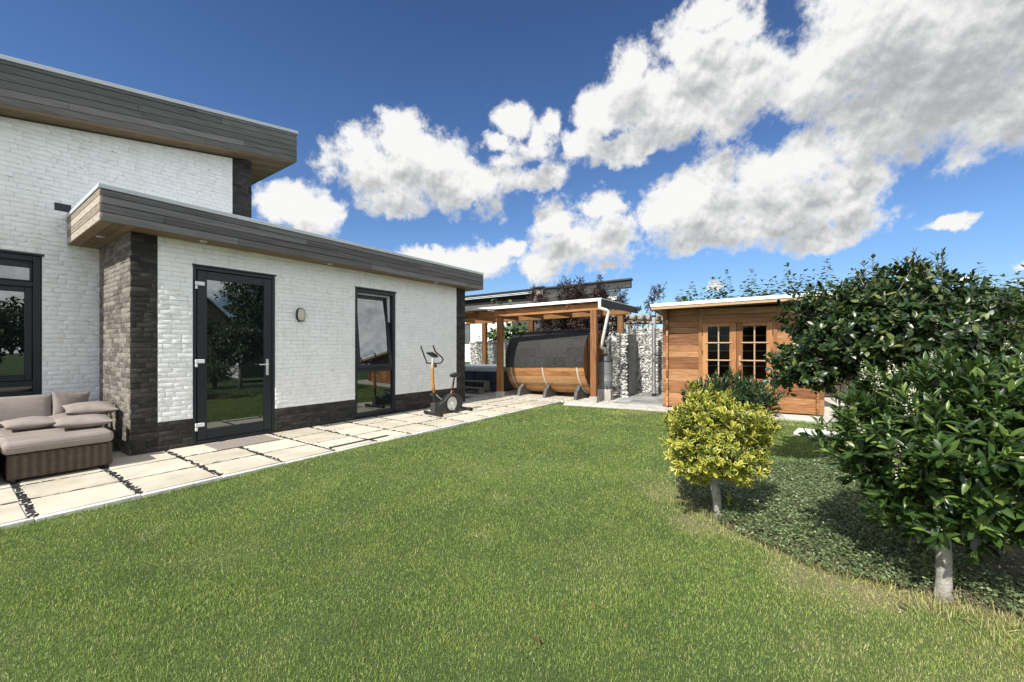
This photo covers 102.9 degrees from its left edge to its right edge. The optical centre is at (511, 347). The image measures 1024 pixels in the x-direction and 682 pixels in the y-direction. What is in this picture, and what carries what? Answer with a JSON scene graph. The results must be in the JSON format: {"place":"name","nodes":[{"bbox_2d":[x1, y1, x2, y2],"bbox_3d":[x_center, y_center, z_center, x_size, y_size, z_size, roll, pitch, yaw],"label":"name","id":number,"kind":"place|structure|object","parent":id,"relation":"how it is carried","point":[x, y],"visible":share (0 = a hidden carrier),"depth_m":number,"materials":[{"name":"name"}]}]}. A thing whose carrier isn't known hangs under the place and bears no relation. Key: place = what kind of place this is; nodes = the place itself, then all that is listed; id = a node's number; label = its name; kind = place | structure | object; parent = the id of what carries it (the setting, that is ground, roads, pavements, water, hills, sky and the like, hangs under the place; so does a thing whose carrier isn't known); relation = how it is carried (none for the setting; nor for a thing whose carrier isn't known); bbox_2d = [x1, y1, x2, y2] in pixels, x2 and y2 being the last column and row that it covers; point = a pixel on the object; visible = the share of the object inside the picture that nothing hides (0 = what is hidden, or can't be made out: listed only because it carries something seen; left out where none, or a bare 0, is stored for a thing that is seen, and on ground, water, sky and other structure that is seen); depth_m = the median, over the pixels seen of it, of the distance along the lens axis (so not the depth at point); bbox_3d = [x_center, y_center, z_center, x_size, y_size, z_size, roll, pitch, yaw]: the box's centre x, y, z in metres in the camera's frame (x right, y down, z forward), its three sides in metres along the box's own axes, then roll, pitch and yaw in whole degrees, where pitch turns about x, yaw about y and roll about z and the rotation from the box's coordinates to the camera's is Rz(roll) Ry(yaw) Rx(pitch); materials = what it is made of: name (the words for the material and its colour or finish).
{"place":"outdoors","nodes":[
{"label":"outdoors","id":0,"kind":"place"},
{"bbox_2d":[0,396,522,517],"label":"path bed","id":1,"kind":"object","parent":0,"point":[118,454],"visible":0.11,"depth_m":5.29,"materials":[{"name":"grey gravel"}]},
{"bbox_2d":[0,54,483,455],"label":"house","id":2,"kind":"structure","parent":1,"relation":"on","point":[159,286],"depth_m":6.15,"materials":[{"name":"white brick"}]},
{"bbox_2d":[0,249,43,396],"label":"window","id":3,"kind":"structure","parent":2,"relation":"in","point":[20,272],"depth_m":5.66,"materials":[{"name":"black glass"}]},
{"bbox_2d":[192,263,276,445],"bbox_3d":[-4.243,0.105,6.294,0.168,2.610,1.150,0,0,35],"label":"door","id":4,"kind":"structure","parent":2,"relation":"in","point":[234,309],"depth_m":6.25,"materials":[{"name":"black glass"}]},
{"bbox_2d":[296,308,304,321],"bbox_3d":[-3.642,-0.567,7.045,0.072,0.235,0.145,0,0,35],"label":"wall lamp","id":5,"kind":"object","parent":2,"relation":"attached to","point":[300,314],"visible":1,"depth_m":7.01,"materials":[{"name":"beige plastic"}]},
{"bbox_2d":[354,286,397,419],"bbox_3d":[-2.874,0.105,8.418,0.315,2.600,1.040,0,0,35],"label":"window","id":6,"kind":"structure","parent":2,"relation":"in","point":[374,314],"depth_m":8.41,"materials":[{"name":"black glass"}]},
{"bbox_2d":[2,396,564,518],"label":"slate chips","id":7,"kind":"object","parent":1,"relation":"on","point":[25,499],"visible":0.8,"depth_m":4.77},
{"bbox_2d":[0,394,568,524],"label":"path slabs","id":8,"kind":"structure","parent":1,"relation":"on","point":[48,502],"depth_m":5.06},
{"bbox_2d":[0,398,113,483],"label":"rattan daybed","id":9,"kind":"object","parent":8,"relation":"on","point":[47,450],"visible":0.64,"depth_m":4.46,"materials":[{"name":"wicker"}]},
{"bbox_2d":[0,416,54,430],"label":"cushion","id":10,"kind":"object","parent":9,"relation":"on","point":[27,423],"visible":0.82,"depth_m":4.75,"materials":[{"name":"fabric"}]},
{"bbox_2d":[47,413,73,427],"bbox_3d":[-5.556,0.900,5.048,0.340,0.135,0.340,14,7,4],"label":"cushion","id":11,"kind":"object","parent":9,"relation":"on","point":[58,416],"visible":0.23,"depth_m":4.99,"materials":[{"name":"fabric"}]},
{"bbox_2d":[52,391,89,414],"bbox_3d":[-5.916,0.780,5.474,0.156,0.400,0.400,-15,-12,13],"label":"cushion","id":12,"kind":"object","parent":9,"relation":"on","point":[60,399],"visible":0.51,"depth_m":5.39,"materials":[{"name":"fabric"}]},
{"bbox_2d":[54,414,114,428],"bbox_3d":[-5.179,0.892,4.941,0.420,0.160,0.500,4,2,40],"label":"cushion","id":13,"kind":"object","parent":9,"relation":"on","point":[83,421],"visible":1,"depth_m":4.84,"materials":[{"name":"fabric"}]},
{"bbox_2d":[62,401,118,414],"bbox_3d":[-5.539,0.800,5.367,0.420,0.176,0.500,10,5,39],"label":"cushion","id":14,"kind":"object","parent":9,"relation":"on","point":[93,407],"visible":0.94,"depth_m":5.28,"materials":[{"name":"fabric"}]},
{"bbox_2d":[204,435,279,449],"bbox_3d":[-3.961,1.391,6.015,0.530,0.014,0.800,0,0,35],"label":"doormat","id":15,"kind":"object","parent":8,"relation":"on","point":[234,443],"visible":1,"depth_m":5.95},
{"bbox_2d":[329,435,388,448],"bbox_3d":[-2.257,1.406,6.098,0.070,0.028,0.980,0,0,35],"label":"linear drain","id":16,"kind":"object","parent":8,"relation":"on","point":[357,441],"visible":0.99,"depth_m":6.05,"materials":[{"name":"black plastic"}]},
{"bbox_2d":[420,345,472,416],"bbox_3d":[-1.397,0.672,8.729,0.581,1.448,1.264,0,0,35],"label":"exercise bike","id":17,"kind":"object","parent":8,"relation":"on","point":[451,401],"visible":1,"depth_m":8.55,"materials":[{"name":"black plastic"}]},
{"bbox_2d":[112,362,888,451],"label":"ground","id":18,"kind":"structure","parent":0,"point":[114,449],"depth_m":11.49,"materials":[{"name":"grey"}]},
{"bbox_2d":[0,400,561,529],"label":"path kerb","id":19,"kind":"structure","parent":18,"relation":"on","point":[105,503],"depth_m":4.20,"materials":[{"name":"grey concrete"}]},
{"bbox_2d":[465,278,632,361],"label":"neighbour house","id":20,"kind":"structure","parent":18,"relation":"on","point":[516,297],"depth_m":21.72,"materials":[{"name":"paint"}]},
{"bbox_2d":[465,324,470,343],"bbox_3d":[-2.660,-0.775,23.137,0.800,1.150,0.060,0,0,27],"label":"window","id":21,"kind":"structure","parent":20,"relation":"in","point":[467,326],"depth_m":23.06,"materials":[{"name":"white glass"}]},
{"bbox_2d":[623,314,662,332],"bbox_3d":[6.284,0.011,17.009,3.511,2.779,2.152,0,0,27],"label":"log pergola","id":22,"kind":"object","parent":18,"relation":"on","point":[659,319],"visible":0.28,"depth_m":16.75,"materials":[{"name":"wood"}]},
{"bbox_2d":[564,401,835,422],"bbox_3d":[4.053,1.448,9.066,5.950,0.104,0.495,0,0,27],"label":"concrete strip","id":23,"kind":"object","parent":18,"relation":"on","point":[799,418],"visible":0.4,"depth_m":9.41,"materials":[{"name":"grey concrete"}]},
{"bbox_2d":[0,402,1023,681],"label":"lawn","id":24,"kind":"structure","parent":0,"point":[434,640],"depth_m":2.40,"materials":[{"name":"green plant"}]},
{"bbox_2d":[679,366,785,429],"bbox_3d":[3.777,0.891,7.091,1.653,1.133,1.574,0,0,-24],"label":"laurel bush","id":25,"kind":"object","parent":24,"relation":"on","point":[744,390],"visible":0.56,"depth_m":6.76,"materials":[{"name":"green plant"}]},
{"bbox_2d":[793,428,842,437],"bbox_3d":[5.060,1.415,6.673,0.712,0.060,0.481,0,0,40],"label":"stepping stone","id":26,"kind":"object","parent":24,"relation":"on","point":[798,430],"visible":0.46,"depth_m":6.74,"materials":[{"name":"grey stone"}]},
{"bbox_2d":[673,463,1023,620],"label":"flower bed soil","id":27,"kind":"structure","parent":24,"relation":"on","point":[1003,564],"depth_m":2.82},
{"bbox_2d":[659,379,780,517],"bbox_3d":[1.681,0.857,3.370,0.914,1.158,0.928,0,0,35],"label":"euonymus shrub","id":28,"kind":"object","parent":27,"relation":"on","point":[694,449],"visible":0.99,"depth_m":3.22,"materials":[{"name":"yellow plant"}]},
{"bbox_2d":[650,469,1023,635],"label":"long grass","id":29,"kind":"structure","parent":27,"relation":"on","point":[889,586],"depth_m":2.66,"materials":[{"name":"green plant"}]},
{"bbox_2d":[669,456,1023,616],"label":"ground cover","id":30,"kind":"object","parent":27,"relation":"on","point":[979,575],"visible":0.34,"depth_m":3.09,"materials":[{"name":"green plant"}]},
{"bbox_2d":[763,247,1023,459],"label":"laurel tree","id":31,"kind":"object","parent":27,"relation":"on","point":[881,318],"visible":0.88,"depth_m":3.94,"materials":[{"name":"green plant"}]},
{"bbox_2d":[797,348,1023,605],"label":"laurel tree","id":32,"kind":"object","parent":27,"relation":"on","point":[949,454],"visible":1,"depth_m":2.21,"materials":[{"name":"green plant"}]},
{"bbox_2d":[927,337,1023,395],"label":"laurel bush","id":33,"kind":"object","parent":27,"relation":"on","point":[1017,352],"visible":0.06,"depth_m":3.42,"materials":[{"name":"green plant"}]},
{"bbox_2d":[832,561,1023,656],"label":"long grass","id":34,"kind":"structure","parent":24,"relation":"on","point":[958,601],"depth_m":2.20,"materials":[{"name":"green plant"}]},
{"bbox_2d":[0,0,1023,332],"label":"sky","id":35,"kind":"structure","parent":0,"point":[520,144],"materials":[{"name":"blue"}]},
{"bbox_2d":[465,389,616,401],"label":"patio slabs","id":36,"kind":"structure","parent":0,"point":[508,392],"depth_m":12.46,"materials":[{"name":"grey concrete"}]},
{"bbox_2d":[465,380,489,393],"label":"wooden steps","id":37,"kind":"structure","parent":36,"relation":"on","point":[486,387],"depth_m":12.61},
{"bbox_2d":[465,364,514,390],"bbox_3d":[-0.777,0.993,14.095,2.060,0.755,2.044,0,0,27],"label":"hot tub","id":38,"kind":"object","parent":36,"relation":"on","point":[486,372],"visible":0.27,"depth_m":13.12,"materials":[{"name":"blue plastic"}]},
{"bbox_2d":[477,393,617,403],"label":"pebbles","id":39,"kind":"object","parent":36,"relation":"on","point":[600,401],"visible":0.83,"depth_m":11.14,"materials":[{"name":"gravel"}]},
{"bbox_2d":[465,298,637,402],"bbox_3d":[0.463,0.069,12.840,6.243,2.702,3.290,0,0,27],"label":"pergola","id":40,"kind":"object","parent":36,"relation":"on","point":[593,309],"visible":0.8,"depth_m":11.55,"materials":[{"name":"brown wood"}]},
{"bbox_2d":[505,328,607,399],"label":"barrel sauna","id":41,"kind":"structure","parent":36,"relation":"on","point":[549,363],"depth_m":11.49,"materials":[{"name":"brown wood"}]},
{"bbox_2d":[587,334,589,383],"bbox_3d":[2.277,0.304,11.591,0.076,1.400,0.600,0,0,33],"label":"door","id":42,"kind":"structure","parent":41,"relation":"in","point":[588,339],"depth_m":11.35,"materials":[{"name":"brown wood"}]},
{"bbox_2d":[465,390,849,416],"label":"patio","id":43,"kind":"structure","parent":0,"point":[828,410],"depth_m":10.10,"materials":[{"name":"grey concrete"}]},
{"bbox_2d":[477,299,534,341],"bbox_3d":[-0.137,-0.260,16.087,2.491,3.342,1.078,0,0,25],"label":"fig bush","id":44,"kind":"object","parent":43,"relation":"on","point":[492,334],"visible":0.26,"depth_m":15.93,"materials":[{"name":"green plant"}]},
{"bbox_2d":[469,339,616,389],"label":"gabion wall","id":45,"kind":"structure","parent":43,"relation":"on","point":[475,353],"depth_m":15.54,"materials":[{"name":"stone"}]},
{"bbox_2d":[526,274,666,340],"bbox_3d":[2.758,-0.685,14.927,5.415,4.196,1.885,0,0,35],"label":"elder shrub","id":46,"kind":"object","parent":43,"relation":"on","point":[576,291],"visible":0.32,"depth_m":14.67,"materials":[{"name":"brown plant"}]},
{"bbox_2d":[598,389,612,400],"bbox_3d":[2.521,1.252,10.971,0.340,0.295,0.340,0,0,27],"label":"concrete block stand","id":47,"kind":"object","parent":43,"relation":"on","point":[605,394],"visible":0.86,"depth_m":10.83,"materials":[{"name":"grey concrete"}]},
{"bbox_2d":[599,355,612,388],"bbox_3d":[2.521,0.645,10.971,0.382,0.915,0.382,0,0,-35],"label":"rain barrel","id":48,"kind":"object","parent":47,"relation":"on","point":[605,370],"visible":1,"depth_m":10.82,"materials":[{"name":"grey plastic"}]},
{"bbox_2d":[613,393,667,406],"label":"flagstones","id":49,"kind":"object","parent":43,"relation":"on","point":[642,399],"visible":0.74,"depth_m":10.76,"materials":[{"name":"grey stone"}]},
{"bbox_2d":[615,333,633,397],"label":"gabion wall","id":50,"kind":"structure","parent":49,"relation":"on","point":[622,366],"depth_m":11.46,"materials":[{"name":"stone"}]},
{"bbox_2d":[628,333,636,395],"bbox_3d":[3.564,0.499,12.069,0.049,1.802,1.304,0,0,27],"label":"slate panel","id":51,"kind":"object","parent":49,"relation":"on","point":[632,356],"visible":1,"depth_m":11.99,"materials":[{"name":"grey stone"}]},
{"bbox_2d":[648,315,655,395],"bbox_3d":[4.025,0.235,11.733,0.278,2.330,0.124,0,0,-28],"label":"outdoor shower","id":52,"kind":"object","parent":49,"relation":"on","point":[653,322],"visible":1,"depth_m":11.72,"materials":[{"name":"metal"}]},
{"bbox_2d":[630,328,665,393],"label":"gabion wall","id":53,"kind":"structure","parent":43,"relation":"on","point":[644,360],"depth_m":12.57,"materials":[{"name":"stone"}]},
{"bbox_2d":[650,291,833,414],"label":"garden shed","id":54,"kind":"structure","parent":43,"relation":"on","point":[689,327],"depth_m":9.30,"materials":[{"name":"brown wood"}]},
{"bbox_2d":[702,323,735,390],"bbox_3d":[4.646,0.400,9.181,0.700,1.900,0.062,0,0,27],"label":"door","id":55,"kind":"structure","parent":54,"relation":"in","point":[732,326],"depth_m":9.16,"materials":[{"name":"brown wood"}]},
{"bbox_2d":[698,335,765,366],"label":"muntins","id":56,"kind":"object","parent":54,"relation":"in","point":[743,350],"visible":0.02,"depth_m":10.71,"materials":[{"name":"brown wood"}]},
{"bbox_2d":[736,322,772,409],"bbox_3d":[5.267,0.400,8.845,0.700,1.900,0.104,0,0,27],"label":"door","id":57,"kind":"structure","parent":54,"relation":"in","point":[769,325],"depth_m":8.85,"materials":[{"name":"brown wood"}]},
{"bbox_2d":[648,258,1023,397],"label":"hedge","id":58,"kind":"object","parent":43,"relation":"on","point":[1018,326],"visible":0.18,"depth_m":11.42,"materials":[{"name":"leaf"},{"name":"bark"}]},
{"bbox_3d":[-6.223,1.015,4.237,1.905,0.710,1.005,0,0,35],"label":"rattan daybed","id":59,"kind":"object","parent":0,"visible":0},
{"bbox_2d":[0,394,51,427],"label":"cushion","id":60,"kind":"object","parent":59,"relation":"on","point":[13,407],"visible":0.73,"depth_m":5.09,"materials":[{"name":"fabric"}]}
]}

